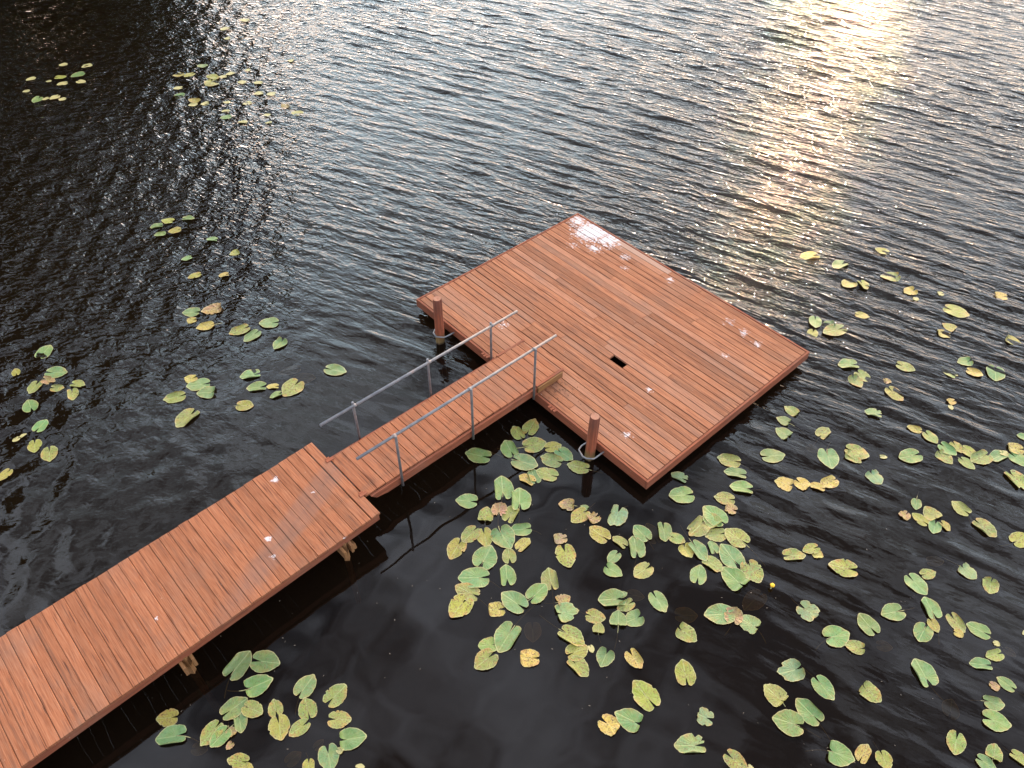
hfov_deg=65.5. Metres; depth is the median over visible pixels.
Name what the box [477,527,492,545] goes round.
lily pad
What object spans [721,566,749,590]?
lily pad
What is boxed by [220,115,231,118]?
lily pad
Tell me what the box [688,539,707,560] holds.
lily pad
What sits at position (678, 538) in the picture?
lily pad
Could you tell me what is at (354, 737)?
lily pad
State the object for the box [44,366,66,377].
lily pad
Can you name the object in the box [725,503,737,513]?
lily pad
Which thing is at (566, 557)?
lily pad
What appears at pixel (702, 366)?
swimming platform
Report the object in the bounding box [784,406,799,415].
lily pad
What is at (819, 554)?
lily pad
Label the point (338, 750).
lily pads
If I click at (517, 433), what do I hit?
lily pad
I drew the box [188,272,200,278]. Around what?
lily pad
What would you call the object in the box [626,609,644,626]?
lily pad
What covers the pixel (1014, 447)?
lily pad
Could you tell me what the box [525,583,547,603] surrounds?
lily pad
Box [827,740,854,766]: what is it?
lily pad
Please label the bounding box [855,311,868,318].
lily pad
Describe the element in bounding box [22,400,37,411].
lily pad
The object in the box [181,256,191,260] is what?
lily pad
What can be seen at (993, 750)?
lily pad
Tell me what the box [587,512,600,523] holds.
lily pad
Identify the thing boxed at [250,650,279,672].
lily pad
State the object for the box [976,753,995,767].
lily pad
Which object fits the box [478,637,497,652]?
lily pad
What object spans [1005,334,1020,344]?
lily pad
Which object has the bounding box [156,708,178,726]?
lily pad
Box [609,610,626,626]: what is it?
lily pad
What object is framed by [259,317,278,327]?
lily pad
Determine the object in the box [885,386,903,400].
lily pad
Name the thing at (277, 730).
lily pad
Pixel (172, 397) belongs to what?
lily pad
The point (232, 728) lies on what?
lily pad
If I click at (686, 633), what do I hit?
lily pad
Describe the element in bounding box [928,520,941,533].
lily pad
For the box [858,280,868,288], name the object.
lily pad
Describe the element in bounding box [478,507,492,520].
lily pad
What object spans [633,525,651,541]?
lily pad
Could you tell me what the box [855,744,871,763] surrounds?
lily pad
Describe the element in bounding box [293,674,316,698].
lily pad
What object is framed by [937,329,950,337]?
lily pad
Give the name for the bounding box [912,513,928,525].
lily pad
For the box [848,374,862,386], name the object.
lily pad
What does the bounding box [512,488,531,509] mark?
lily pad
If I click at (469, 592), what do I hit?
lily pad
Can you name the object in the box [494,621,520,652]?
lily pad
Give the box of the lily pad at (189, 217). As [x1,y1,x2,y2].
[182,215,193,219]
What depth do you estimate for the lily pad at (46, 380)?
13.59 m
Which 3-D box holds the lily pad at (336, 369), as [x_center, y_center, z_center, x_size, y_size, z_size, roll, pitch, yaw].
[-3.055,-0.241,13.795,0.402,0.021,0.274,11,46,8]
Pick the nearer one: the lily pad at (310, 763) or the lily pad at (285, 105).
the lily pad at (310, 763)
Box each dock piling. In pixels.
[433,296,444,344]
[584,413,599,461]
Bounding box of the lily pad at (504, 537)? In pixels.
[490,524,514,548]
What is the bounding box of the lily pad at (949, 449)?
[938,441,956,454]
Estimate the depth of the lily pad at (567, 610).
10.66 m
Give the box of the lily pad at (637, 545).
[629,536,645,557]
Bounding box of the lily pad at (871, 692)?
[859,681,881,702]
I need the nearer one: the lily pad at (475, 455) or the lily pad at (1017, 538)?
the lily pad at (1017, 538)
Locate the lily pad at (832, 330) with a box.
[823,324,846,335]
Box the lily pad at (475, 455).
[465,448,491,462]
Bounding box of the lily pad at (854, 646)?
[845,640,864,654]
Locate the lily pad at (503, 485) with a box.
[494,476,513,499]
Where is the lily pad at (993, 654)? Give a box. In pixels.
[986,648,1003,660]
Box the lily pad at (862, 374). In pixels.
[854,370,869,381]
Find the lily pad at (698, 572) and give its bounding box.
[690,565,706,584]
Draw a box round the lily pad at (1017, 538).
[1009,532,1023,547]
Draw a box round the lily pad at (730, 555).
[719,544,744,567]
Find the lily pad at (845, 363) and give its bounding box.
[838,359,858,367]
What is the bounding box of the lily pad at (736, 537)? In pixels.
[725,528,749,547]
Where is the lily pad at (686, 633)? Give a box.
[675,622,696,642]
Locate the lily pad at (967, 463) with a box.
[958,457,974,468]
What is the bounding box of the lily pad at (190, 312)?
[182,307,199,316]
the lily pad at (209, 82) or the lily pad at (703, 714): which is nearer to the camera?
the lily pad at (703, 714)
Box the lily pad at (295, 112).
[291,111,303,114]
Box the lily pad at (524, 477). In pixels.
[519,473,535,484]
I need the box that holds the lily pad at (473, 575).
[458,567,489,587]
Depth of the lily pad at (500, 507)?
11.80 m
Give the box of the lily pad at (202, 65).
[197,64,207,67]
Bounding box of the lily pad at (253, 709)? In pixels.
[241,700,262,717]
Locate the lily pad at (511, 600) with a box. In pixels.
[501,591,528,613]
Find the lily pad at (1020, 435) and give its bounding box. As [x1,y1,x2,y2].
[1017,433,1023,439]
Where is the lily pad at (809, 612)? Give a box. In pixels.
[796,600,819,621]
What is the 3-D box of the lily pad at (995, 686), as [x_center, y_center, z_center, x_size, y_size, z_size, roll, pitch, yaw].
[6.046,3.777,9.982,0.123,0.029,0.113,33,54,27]
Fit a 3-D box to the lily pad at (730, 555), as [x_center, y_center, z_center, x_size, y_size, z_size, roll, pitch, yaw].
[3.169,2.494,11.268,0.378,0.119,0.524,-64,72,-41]
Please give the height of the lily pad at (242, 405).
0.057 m
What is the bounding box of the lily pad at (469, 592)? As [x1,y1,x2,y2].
[455,582,479,600]
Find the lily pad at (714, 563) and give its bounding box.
[702,556,722,571]
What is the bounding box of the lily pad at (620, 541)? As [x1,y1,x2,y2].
[612,536,627,548]
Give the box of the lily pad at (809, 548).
[803,543,819,553]
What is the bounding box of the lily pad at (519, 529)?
[511,523,531,535]
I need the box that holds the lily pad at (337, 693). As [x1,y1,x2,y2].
[323,683,346,707]
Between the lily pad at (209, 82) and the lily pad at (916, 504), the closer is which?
the lily pad at (916, 504)
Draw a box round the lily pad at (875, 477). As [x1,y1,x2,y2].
[865,469,882,483]
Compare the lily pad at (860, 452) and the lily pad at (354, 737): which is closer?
the lily pad at (354, 737)
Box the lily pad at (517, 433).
[511,426,524,439]
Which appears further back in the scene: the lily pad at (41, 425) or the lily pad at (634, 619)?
the lily pad at (41, 425)
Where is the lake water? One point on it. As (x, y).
(742, 154)
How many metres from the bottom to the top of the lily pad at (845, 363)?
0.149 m
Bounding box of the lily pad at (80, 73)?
[71,71,84,76]
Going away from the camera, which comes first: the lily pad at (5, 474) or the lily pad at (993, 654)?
the lily pad at (993, 654)
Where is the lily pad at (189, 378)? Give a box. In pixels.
[184,375,197,382]
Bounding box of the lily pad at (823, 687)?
[811,675,834,699]
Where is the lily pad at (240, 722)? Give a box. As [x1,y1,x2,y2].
[233,712,247,732]
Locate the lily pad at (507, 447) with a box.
[500,440,518,457]
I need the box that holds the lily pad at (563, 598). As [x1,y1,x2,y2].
[555,594,569,603]
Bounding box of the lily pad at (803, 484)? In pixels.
[793,477,809,489]
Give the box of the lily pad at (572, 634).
[558,625,584,645]
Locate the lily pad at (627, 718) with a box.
[614,708,642,732]
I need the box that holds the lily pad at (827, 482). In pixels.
[820,475,838,487]
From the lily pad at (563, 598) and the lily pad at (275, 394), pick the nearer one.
the lily pad at (563, 598)
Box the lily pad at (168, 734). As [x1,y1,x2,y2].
[155,724,189,744]
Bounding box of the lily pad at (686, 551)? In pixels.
[678,542,693,557]
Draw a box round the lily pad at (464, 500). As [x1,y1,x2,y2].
[455,494,477,507]
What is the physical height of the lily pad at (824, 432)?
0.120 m
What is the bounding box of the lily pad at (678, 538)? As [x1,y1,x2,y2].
[669,532,684,543]
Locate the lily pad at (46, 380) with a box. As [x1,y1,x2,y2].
[40,375,54,383]
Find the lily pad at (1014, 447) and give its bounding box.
[1007,443,1023,453]
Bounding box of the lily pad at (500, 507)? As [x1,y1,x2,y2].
[491,502,506,515]
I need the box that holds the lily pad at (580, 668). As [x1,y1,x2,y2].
[567,655,588,676]
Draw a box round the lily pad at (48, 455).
[41,446,57,461]
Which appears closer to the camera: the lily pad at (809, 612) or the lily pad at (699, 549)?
the lily pad at (809, 612)
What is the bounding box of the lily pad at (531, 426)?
[522,418,538,434]
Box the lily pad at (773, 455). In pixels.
[760,449,784,462]
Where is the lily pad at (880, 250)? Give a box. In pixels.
[875,247,888,254]
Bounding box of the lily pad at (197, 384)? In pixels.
[186,378,209,390]
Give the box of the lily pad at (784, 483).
[775,477,793,490]
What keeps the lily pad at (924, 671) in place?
on the lake water
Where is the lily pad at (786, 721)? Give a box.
[772,709,803,736]
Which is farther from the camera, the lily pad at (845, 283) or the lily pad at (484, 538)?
the lily pad at (845, 283)
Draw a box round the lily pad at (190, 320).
[187,317,196,323]
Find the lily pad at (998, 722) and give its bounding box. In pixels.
[982,709,1011,731]
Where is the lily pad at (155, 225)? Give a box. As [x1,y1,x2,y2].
[150,223,162,227]
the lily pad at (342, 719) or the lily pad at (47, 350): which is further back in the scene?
the lily pad at (47, 350)
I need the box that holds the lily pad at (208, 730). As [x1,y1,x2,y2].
[200,720,222,745]
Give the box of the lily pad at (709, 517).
[702,505,727,526]
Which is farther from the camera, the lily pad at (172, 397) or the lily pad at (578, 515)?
the lily pad at (172, 397)
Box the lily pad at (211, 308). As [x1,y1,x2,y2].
[201,302,221,313]
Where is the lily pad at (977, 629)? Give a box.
[966,622,990,639]
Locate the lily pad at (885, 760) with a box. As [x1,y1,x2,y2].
[875,750,892,767]
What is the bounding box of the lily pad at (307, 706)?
[298,697,316,719]
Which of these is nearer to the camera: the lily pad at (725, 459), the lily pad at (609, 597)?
the lily pad at (609, 597)
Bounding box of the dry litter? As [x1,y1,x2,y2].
[552,381,585,404]
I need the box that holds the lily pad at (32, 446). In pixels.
[27,439,41,452]
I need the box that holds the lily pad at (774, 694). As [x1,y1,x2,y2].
[764,684,787,706]
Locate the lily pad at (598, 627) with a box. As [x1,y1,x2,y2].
[592,622,604,634]
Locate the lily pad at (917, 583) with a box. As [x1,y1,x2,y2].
[904,573,927,594]
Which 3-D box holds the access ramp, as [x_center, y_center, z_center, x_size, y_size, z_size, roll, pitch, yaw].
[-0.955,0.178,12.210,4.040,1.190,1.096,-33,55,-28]
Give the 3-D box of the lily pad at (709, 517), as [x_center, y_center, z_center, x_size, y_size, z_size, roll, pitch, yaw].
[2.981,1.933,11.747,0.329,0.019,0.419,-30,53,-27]
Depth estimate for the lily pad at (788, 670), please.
10.10 m
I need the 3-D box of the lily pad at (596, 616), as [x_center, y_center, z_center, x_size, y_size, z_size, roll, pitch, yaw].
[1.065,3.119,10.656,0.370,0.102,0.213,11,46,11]
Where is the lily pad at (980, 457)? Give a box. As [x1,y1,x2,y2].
[970,449,992,463]
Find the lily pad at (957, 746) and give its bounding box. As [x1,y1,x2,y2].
[946,730,966,754]
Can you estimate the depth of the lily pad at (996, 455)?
12.57 m
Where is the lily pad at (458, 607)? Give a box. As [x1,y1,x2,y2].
[448,593,473,617]
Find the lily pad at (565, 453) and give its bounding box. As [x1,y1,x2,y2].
[554,447,572,460]
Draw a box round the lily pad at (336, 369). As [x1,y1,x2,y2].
[324,364,346,375]
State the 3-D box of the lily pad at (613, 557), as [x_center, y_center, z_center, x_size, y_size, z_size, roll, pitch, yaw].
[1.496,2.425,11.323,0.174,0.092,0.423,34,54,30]
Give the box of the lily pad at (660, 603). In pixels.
[648,591,667,611]
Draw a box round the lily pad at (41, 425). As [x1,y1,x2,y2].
[32,419,48,431]
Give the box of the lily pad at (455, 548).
[447,538,466,558]
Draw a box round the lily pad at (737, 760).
[723,749,746,767]
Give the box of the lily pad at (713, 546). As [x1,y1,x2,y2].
[708,540,718,553]
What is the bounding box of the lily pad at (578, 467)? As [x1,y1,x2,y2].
[567,460,589,473]
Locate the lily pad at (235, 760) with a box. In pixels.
[227,753,249,767]
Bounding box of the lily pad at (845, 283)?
[841,279,857,286]
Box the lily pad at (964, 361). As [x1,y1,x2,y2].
[957,356,972,365]
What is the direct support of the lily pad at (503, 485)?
on the lake water
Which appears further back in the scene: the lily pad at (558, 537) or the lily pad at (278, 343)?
the lily pad at (278, 343)
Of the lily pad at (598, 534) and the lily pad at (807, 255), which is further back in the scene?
the lily pad at (807, 255)
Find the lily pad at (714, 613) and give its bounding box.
[704,603,734,623]
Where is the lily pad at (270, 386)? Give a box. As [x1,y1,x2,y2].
[266,383,278,388]
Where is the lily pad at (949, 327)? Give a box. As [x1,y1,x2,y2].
[942,323,956,331]
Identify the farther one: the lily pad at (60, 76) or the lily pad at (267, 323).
the lily pad at (60, 76)
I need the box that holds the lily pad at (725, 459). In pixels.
[717,453,740,467]
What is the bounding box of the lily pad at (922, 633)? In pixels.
[913,622,933,641]
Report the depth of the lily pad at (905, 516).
11.77 m
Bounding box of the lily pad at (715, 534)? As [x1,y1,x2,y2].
[705,528,725,541]
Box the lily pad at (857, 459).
[845,450,861,462]
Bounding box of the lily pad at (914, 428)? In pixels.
[907,425,924,432]
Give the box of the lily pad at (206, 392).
[197,386,214,397]
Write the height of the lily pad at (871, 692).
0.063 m
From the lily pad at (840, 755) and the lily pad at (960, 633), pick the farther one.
the lily pad at (960, 633)
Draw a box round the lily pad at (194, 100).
[188,98,200,102]
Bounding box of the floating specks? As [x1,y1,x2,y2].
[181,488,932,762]
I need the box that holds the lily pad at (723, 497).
[714,492,734,504]
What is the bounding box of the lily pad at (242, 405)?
[236,400,253,410]
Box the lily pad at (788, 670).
[777,659,804,681]
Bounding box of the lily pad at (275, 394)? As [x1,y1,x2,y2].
[270,391,282,397]
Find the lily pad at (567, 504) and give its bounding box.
[559,498,574,510]
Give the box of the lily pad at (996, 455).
[990,450,1008,461]
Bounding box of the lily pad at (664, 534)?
[658,522,671,541]
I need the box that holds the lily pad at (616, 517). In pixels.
[608,504,627,525]
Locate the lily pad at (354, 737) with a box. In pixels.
[340,727,366,749]
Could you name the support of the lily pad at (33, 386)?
on the lake water
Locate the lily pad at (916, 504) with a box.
[911,498,921,509]
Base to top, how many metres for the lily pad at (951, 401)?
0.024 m
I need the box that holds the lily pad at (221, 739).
[209,724,233,747]
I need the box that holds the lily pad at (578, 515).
[571,507,589,522]
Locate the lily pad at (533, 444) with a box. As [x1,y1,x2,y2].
[519,437,545,452]
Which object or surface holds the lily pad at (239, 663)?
on the lake water
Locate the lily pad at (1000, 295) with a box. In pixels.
[995,292,1007,299]
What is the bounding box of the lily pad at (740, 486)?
[730,480,752,492]
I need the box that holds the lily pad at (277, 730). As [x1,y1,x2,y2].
[268,714,289,740]
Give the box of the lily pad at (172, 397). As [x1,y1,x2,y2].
[163,391,185,402]
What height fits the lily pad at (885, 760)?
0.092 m
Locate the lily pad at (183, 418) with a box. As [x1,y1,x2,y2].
[175,408,199,426]
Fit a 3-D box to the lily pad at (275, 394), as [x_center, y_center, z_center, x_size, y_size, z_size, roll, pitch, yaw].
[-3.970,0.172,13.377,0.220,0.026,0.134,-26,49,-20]
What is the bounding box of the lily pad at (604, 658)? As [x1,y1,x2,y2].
[596,646,614,666]
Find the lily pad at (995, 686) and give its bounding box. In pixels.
[989,681,999,690]
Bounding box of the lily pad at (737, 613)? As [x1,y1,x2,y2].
[724,607,742,624]
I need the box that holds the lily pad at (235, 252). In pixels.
[229,249,239,255]
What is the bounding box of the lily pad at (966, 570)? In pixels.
[958,562,976,578]
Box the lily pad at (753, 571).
[740,559,763,582]
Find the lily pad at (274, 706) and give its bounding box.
[268,699,282,717]
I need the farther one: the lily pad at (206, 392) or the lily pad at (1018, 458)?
the lily pad at (206, 392)
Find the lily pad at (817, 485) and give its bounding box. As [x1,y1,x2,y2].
[810,482,824,490]
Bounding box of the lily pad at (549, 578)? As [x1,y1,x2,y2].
[541,567,558,589]
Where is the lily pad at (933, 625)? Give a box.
[927,619,939,632]
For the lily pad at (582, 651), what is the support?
on the lake water
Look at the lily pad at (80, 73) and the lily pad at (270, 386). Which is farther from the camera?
the lily pad at (80, 73)
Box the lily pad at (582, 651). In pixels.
[565,642,587,660]
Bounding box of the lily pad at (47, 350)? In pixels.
[34,345,52,356]
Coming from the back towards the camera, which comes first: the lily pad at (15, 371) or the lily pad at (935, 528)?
the lily pad at (15, 371)
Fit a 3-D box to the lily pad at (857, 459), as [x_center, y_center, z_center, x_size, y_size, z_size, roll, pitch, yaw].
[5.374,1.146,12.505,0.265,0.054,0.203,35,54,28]
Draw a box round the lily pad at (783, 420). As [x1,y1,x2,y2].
[776,416,793,425]
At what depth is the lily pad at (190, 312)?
14.85 m
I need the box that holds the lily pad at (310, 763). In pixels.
[302,758,314,767]
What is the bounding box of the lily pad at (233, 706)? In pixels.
[219,696,247,719]
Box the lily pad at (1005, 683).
[996,676,1016,691]
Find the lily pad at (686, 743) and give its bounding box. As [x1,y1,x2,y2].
[674,733,705,752]
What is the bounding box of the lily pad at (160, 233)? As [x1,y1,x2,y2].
[154,231,165,235]
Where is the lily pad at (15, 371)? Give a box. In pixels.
[11,368,19,375]
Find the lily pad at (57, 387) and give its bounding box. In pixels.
[50,384,63,391]
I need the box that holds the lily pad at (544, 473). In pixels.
[536,467,558,480]
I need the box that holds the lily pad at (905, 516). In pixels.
[899,510,910,519]
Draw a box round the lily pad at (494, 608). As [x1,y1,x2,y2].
[489,601,504,616]
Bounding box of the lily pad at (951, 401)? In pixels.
[947,398,955,404]
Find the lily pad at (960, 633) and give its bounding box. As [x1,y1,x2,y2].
[954,629,963,637]
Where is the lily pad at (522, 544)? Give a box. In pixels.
[515,538,530,551]
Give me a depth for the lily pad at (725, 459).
12.48 m
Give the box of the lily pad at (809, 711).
[795,698,823,725]
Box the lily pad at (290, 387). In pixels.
[282,378,303,396]
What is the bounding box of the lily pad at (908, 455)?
[899,448,922,462]
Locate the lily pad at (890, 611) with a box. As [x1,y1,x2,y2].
[881,603,905,620]
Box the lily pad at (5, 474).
[0,468,12,480]
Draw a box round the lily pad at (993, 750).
[985,743,1002,761]
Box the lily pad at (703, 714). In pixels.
[697,707,713,725]
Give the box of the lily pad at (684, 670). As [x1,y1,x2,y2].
[675,659,695,685]
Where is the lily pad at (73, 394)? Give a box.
[67,388,78,399]
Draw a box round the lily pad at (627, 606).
[617,598,634,611]
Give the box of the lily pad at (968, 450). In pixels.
[960,445,975,456]
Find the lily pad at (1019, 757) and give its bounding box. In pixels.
[1009,749,1023,764]
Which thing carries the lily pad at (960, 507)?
on the lake water
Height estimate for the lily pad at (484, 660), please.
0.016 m
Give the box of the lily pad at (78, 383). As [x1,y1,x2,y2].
[70,380,84,386]
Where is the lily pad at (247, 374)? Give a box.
[240,369,259,378]
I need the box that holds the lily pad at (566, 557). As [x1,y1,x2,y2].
[555,544,575,566]
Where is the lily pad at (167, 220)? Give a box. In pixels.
[161,218,174,223]
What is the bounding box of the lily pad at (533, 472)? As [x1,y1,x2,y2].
[528,469,540,483]
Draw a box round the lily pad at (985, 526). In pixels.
[972,518,996,536]
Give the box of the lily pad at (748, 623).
[738,615,760,633]
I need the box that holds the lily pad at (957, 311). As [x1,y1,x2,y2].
[943,304,969,317]
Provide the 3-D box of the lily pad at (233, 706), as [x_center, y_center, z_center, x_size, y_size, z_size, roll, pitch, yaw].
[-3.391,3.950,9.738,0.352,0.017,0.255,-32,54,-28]
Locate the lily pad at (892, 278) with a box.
[880,272,900,280]
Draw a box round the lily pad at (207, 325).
[196,321,219,329]
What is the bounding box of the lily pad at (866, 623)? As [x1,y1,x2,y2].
[857,613,879,635]
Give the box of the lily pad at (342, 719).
[327,710,350,728]
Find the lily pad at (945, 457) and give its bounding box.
[935,448,952,463]
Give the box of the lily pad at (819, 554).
[812,551,823,557]
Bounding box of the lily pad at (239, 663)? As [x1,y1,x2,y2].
[222,651,251,680]
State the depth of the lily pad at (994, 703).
9.84 m
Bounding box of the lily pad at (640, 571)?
[633,562,653,578]
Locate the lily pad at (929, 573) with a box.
[919,569,935,578]
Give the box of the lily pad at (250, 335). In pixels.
[244,329,260,341]
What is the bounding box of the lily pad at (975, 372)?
[966,367,982,376]
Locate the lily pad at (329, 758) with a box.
[318,743,338,767]
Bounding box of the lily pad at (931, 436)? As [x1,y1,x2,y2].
[922,430,937,442]
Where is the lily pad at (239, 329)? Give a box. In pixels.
[229,323,249,334]
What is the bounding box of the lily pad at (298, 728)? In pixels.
[289,718,310,736]
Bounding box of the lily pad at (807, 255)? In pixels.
[800,251,819,258]
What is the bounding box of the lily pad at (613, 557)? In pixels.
[607,550,620,562]
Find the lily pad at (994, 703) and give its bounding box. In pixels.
[981,695,1004,710]
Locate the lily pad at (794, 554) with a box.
[782,548,805,559]
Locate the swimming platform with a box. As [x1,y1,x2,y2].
[416,213,809,488]
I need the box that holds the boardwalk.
[0,443,379,767]
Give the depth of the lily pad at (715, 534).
11.52 m
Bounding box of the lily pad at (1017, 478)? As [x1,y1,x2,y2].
[1004,470,1023,488]
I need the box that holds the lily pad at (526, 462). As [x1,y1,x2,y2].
[511,453,537,470]
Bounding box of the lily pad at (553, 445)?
[544,441,561,451]
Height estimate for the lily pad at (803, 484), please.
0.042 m
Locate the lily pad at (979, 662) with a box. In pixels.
[969,657,992,669]
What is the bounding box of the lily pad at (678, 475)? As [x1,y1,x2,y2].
[671,471,687,482]
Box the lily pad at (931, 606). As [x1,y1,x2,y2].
[921,597,941,618]
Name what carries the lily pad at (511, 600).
on the lake water
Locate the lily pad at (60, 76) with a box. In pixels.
[55,75,66,78]
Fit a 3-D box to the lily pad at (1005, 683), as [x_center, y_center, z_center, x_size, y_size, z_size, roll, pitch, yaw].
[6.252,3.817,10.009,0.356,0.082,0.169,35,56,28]
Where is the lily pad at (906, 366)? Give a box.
[896,361,914,371]
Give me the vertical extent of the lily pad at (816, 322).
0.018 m
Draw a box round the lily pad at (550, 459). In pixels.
[540,453,562,467]
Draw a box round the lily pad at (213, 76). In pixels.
[206,74,218,78]
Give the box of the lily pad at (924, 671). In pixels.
[911,658,938,686]
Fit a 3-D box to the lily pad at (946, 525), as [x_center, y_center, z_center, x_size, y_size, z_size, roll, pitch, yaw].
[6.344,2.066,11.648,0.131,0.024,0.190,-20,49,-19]
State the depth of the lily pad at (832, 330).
14.60 m
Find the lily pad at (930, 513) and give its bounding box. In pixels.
[923,506,941,520]
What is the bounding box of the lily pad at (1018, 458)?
[1008,451,1023,465]
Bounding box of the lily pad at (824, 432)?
[815,427,830,438]
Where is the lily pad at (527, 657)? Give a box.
[520,649,539,666]
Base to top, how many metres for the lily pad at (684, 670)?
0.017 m
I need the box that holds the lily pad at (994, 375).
[986,365,1004,380]
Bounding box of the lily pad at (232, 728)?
[225,725,236,737]
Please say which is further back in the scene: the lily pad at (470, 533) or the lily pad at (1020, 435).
the lily pad at (1020, 435)
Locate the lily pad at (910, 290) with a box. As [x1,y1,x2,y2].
[904,286,917,294]
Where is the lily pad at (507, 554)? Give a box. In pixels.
[502,548,515,562]
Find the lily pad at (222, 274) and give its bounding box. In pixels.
[219,272,228,276]
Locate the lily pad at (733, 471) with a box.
[724,467,746,477]
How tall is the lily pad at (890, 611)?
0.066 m
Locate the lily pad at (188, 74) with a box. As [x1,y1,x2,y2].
[184,72,194,76]
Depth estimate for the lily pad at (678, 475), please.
12.25 m
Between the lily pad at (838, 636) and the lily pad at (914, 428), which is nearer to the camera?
the lily pad at (838, 636)
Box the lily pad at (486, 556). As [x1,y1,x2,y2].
[472,545,496,569]
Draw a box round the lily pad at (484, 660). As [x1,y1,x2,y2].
[474,648,497,669]
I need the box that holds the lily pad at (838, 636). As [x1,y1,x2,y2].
[822,625,849,646]
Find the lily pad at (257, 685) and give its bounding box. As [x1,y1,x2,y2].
[240,674,272,696]
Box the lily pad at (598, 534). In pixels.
[589,525,610,543]
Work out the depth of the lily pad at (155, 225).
16.76 m
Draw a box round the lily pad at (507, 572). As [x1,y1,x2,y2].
[500,564,515,585]
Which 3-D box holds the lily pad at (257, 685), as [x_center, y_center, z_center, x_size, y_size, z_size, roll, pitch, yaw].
[-3.248,3.775,9.904,0.567,0.127,0.283,-19,49,-17]
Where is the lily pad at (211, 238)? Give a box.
[207,237,217,240]
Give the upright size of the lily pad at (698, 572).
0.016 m
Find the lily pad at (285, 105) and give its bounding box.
[281,104,289,107]
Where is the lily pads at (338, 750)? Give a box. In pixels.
[12,18,1023,767]
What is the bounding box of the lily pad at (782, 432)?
[776,427,792,438]
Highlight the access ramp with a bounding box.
[319,310,563,496]
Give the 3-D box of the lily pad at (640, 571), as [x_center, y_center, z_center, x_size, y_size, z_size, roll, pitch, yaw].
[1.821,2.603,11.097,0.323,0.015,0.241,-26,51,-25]
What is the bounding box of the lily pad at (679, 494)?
[669,486,694,502]
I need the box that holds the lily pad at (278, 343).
[273,337,286,348]
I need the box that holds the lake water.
[0,0,1023,767]
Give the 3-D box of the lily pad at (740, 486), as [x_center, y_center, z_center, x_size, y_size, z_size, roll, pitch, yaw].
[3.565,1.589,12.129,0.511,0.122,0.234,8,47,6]
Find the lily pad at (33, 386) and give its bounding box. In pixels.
[27,381,41,393]
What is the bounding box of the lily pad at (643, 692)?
[632,680,660,711]
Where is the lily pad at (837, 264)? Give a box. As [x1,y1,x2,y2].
[832,260,848,268]
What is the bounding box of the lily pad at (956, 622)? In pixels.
[946,612,965,632]
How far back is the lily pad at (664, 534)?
11.55 m
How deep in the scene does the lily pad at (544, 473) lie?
12.27 m
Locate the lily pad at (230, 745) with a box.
[226,741,234,749]
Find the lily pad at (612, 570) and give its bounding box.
[603,561,621,576]
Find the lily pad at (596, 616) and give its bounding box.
[585,608,605,623]
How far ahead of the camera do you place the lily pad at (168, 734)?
9.50 m
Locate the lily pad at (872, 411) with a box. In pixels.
[865,408,881,416]
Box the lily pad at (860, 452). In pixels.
[844,444,868,458]
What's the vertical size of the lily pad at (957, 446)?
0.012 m
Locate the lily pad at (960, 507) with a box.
[951,501,971,515]
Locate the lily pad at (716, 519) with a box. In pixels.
[703,512,721,527]
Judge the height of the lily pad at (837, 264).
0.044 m
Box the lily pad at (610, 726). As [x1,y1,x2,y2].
[598,714,619,735]
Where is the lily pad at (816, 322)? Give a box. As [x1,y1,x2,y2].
[809,316,821,327]
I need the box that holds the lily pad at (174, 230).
[168,227,180,232]
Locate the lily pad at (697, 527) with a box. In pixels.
[687,515,710,536]
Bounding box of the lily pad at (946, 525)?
[939,520,949,530]
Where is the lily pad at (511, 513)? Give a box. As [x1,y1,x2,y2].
[502,505,518,522]
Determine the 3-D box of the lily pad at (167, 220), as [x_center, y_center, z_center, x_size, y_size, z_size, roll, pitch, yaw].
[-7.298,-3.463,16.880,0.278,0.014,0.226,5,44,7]
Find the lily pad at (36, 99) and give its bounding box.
[32,96,42,102]
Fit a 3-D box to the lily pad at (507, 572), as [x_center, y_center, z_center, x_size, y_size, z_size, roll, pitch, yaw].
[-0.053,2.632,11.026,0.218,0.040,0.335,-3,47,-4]
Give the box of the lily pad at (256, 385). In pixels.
[246,381,265,390]
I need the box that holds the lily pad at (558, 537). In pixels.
[553,533,566,543]
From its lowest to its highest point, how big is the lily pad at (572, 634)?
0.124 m
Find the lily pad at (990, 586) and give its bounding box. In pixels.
[983,577,998,593]
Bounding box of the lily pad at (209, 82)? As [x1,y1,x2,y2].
[204,79,218,85]
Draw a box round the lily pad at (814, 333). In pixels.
[807,329,817,336]
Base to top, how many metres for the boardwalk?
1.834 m
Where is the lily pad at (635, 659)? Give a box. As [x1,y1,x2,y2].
[624,648,643,667]
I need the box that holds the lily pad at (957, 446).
[949,441,962,452]
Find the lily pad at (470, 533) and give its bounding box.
[461,525,480,542]
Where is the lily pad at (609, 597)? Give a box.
[598,588,625,605]
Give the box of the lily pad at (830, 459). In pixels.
[817,448,838,468]
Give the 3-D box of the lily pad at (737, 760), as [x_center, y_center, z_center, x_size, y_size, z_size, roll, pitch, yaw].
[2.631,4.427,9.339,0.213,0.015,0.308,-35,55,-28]
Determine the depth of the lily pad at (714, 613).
10.64 m
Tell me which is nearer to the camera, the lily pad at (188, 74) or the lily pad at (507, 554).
the lily pad at (507, 554)
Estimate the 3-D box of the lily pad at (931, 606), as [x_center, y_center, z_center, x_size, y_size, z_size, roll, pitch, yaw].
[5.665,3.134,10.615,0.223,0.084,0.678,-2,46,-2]
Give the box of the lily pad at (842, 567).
[828,559,857,576]
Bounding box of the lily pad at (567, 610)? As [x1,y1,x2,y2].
[555,602,578,621]
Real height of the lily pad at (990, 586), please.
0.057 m

